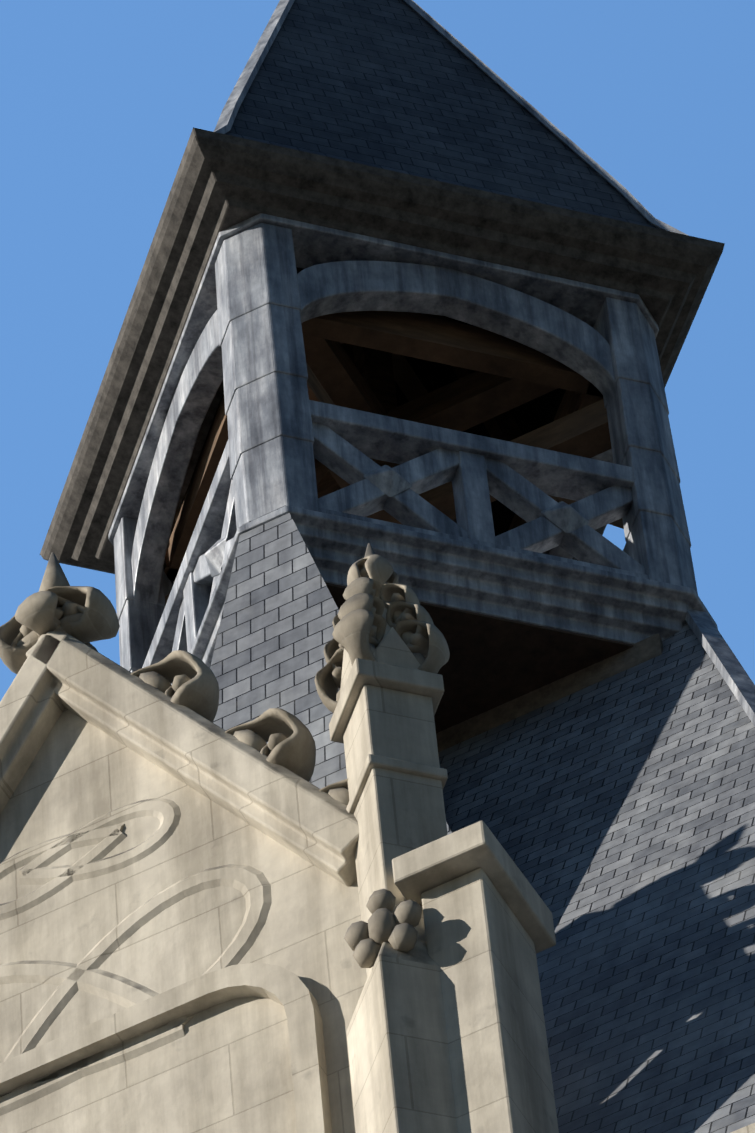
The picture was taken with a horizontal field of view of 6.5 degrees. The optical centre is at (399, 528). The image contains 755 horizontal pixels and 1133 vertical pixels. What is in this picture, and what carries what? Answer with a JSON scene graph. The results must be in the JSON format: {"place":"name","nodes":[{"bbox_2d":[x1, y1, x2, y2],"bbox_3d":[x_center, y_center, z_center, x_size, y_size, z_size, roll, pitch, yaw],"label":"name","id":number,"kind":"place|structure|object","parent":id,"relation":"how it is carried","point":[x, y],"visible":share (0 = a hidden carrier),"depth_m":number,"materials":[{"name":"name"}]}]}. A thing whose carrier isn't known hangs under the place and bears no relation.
{"place":"outdoors","nodes":[
{"label":"outdoors","id":0,"kind":"place"},
{"bbox_2d":[0,0,754,700],"label":"sky","id":1,"kind":"structure","parent":0,"point":[102,101],"materials":[{"name":"blue"}]},
{"bbox_2d":[108,213,717,684],"bbox_3d":[-0.001,0.365,34.617,2.530,2.850,2.530,12,-53,-14],"label":"frame","id":2,"kind":"object","parent":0,"point":[258,299],"visible":0.58,"depth_m":33.90,"materials":[{"name":"grey wood"}]},
{"bbox_2d":[731,1123,754,1132],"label":"walls","id":3,"kind":"structure","parent":0,"point":[750,1128],"depth_m":24.36,"materials":[{"name":"stone"}]},
{"bbox_2d":[329,600,457,1132],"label":"pinnacle","id":4,"kind":"object","parent":3,"relation":"on","point":[382,726],"visible":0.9,"depth_m":27.13,"materials":[{"name":"stone"}]},
{"bbox_2d":[314,543,449,967],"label":"pinnacle crockets","id":5,"kind":"object","parent":4,"relation":"attached to","point":[359,623],"visible":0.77,"depth_m":28.16,"materials":[{"name":"beige stone"}]},
{"bbox_2d":[392,820,558,1132],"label":"buttress","id":6,"kind":"structure","parent":3,"relation":"on","point":[489,924],"depth_m":26.42,"materials":[{"name":"stone"}]},
{"bbox_2d":[438,623,754,1132],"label":"roof","id":7,"kind":"structure","parent":3,"relation":"on","point":[615,813],"depth_m":29.38,"materials":[{"name":"stone"}]},
{"bbox_2d":[0,631,366,1132],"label":"gable","id":8,"kind":"structure","parent":7,"relation":"attached to","point":[88,734],"depth_m":27.89,"materials":[{"name":"stone"}]},
{"bbox_2d":[0,798,331,1132],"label":"tracery molding","id":9,"kind":"structure","parent":8,"relation":"attached to","point":[146,1020],"depth_m":27.55,"materials":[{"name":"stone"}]},
{"bbox_2d":[0,552,348,804],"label":"crocket ornaments","id":10,"kind":"object","parent":8,"relation":"attached to","point":[86,615],"visible":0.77,"depth_m":28.97,"materials":[{"name":"stone"}]},
{"bbox_2d":[210,505,451,833],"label":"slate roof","id":11,"kind":"structure","parent":7,"relation":"on","point":[276,628],"depth_m":31.90,"materials":[{"name":"stone"}]},
{"bbox_2d":[325,583,633,732],"bbox_3d":[0.097,1.231,33.538,2.180,0.105,2.180,12,-53,-14],"label":"belfry underside","id":12,"kind":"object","parent":7,"relation":"on","point":[492,662],"depth_m":33.05,"materials":[{"name":"brown wood"}]},
{"bbox_2d":[163,311,623,607],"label":"roof timbers","id":13,"kind":"object","parent":12,"relation":"on","point":[362,360],"visible":0.17,"depth_m":35.14,"materials":[{"name":"brown wood"}]},
{"bbox_2d":[40,128,724,573],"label":"roof eaves","id":14,"kind":"object","parent":13,"relation":"on","point":[222,182],"visible":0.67,"depth_m":35.15,"materials":[{"name":"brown wood"}]},
{"bbox_2d":[193,0,724,243],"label":"spire","id":15,"kind":"structure","parent":14,"relation":"on","point":[401,86],"depth_m":36.46,"materials":[{"name":"stone"}]},
{"bbox_2d":[395,321,565,535],"bbox_3d":[-0.229,-1.645,37.122,1.880,3.610,1.880,12,-53,-14],"label":"spire liner","id":16,"kind":"object","parent":14,"relation":"on","point":[536,413],"depth_m":36.29,"materials":[{"name":"black"}]},
{"bbox_2d":[213,0,754,725],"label":"hip rolls","id":17,"kind":"object","parent":7,"relation":"on","point":[723,658],"visible":0.33,"depth_m":35.97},
{"bbox_2d":[436,633,662,751],"bbox_3d":[-0.176,1.249,33.377,3.334,0.170,0.035,-24,-53,14],"label":"flashing","id":18,"kind":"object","parent":7,"relation":"attached to","point":[646,649],"depth_m":33.11,"materials":[{"name":"grey metal"}]}
]}

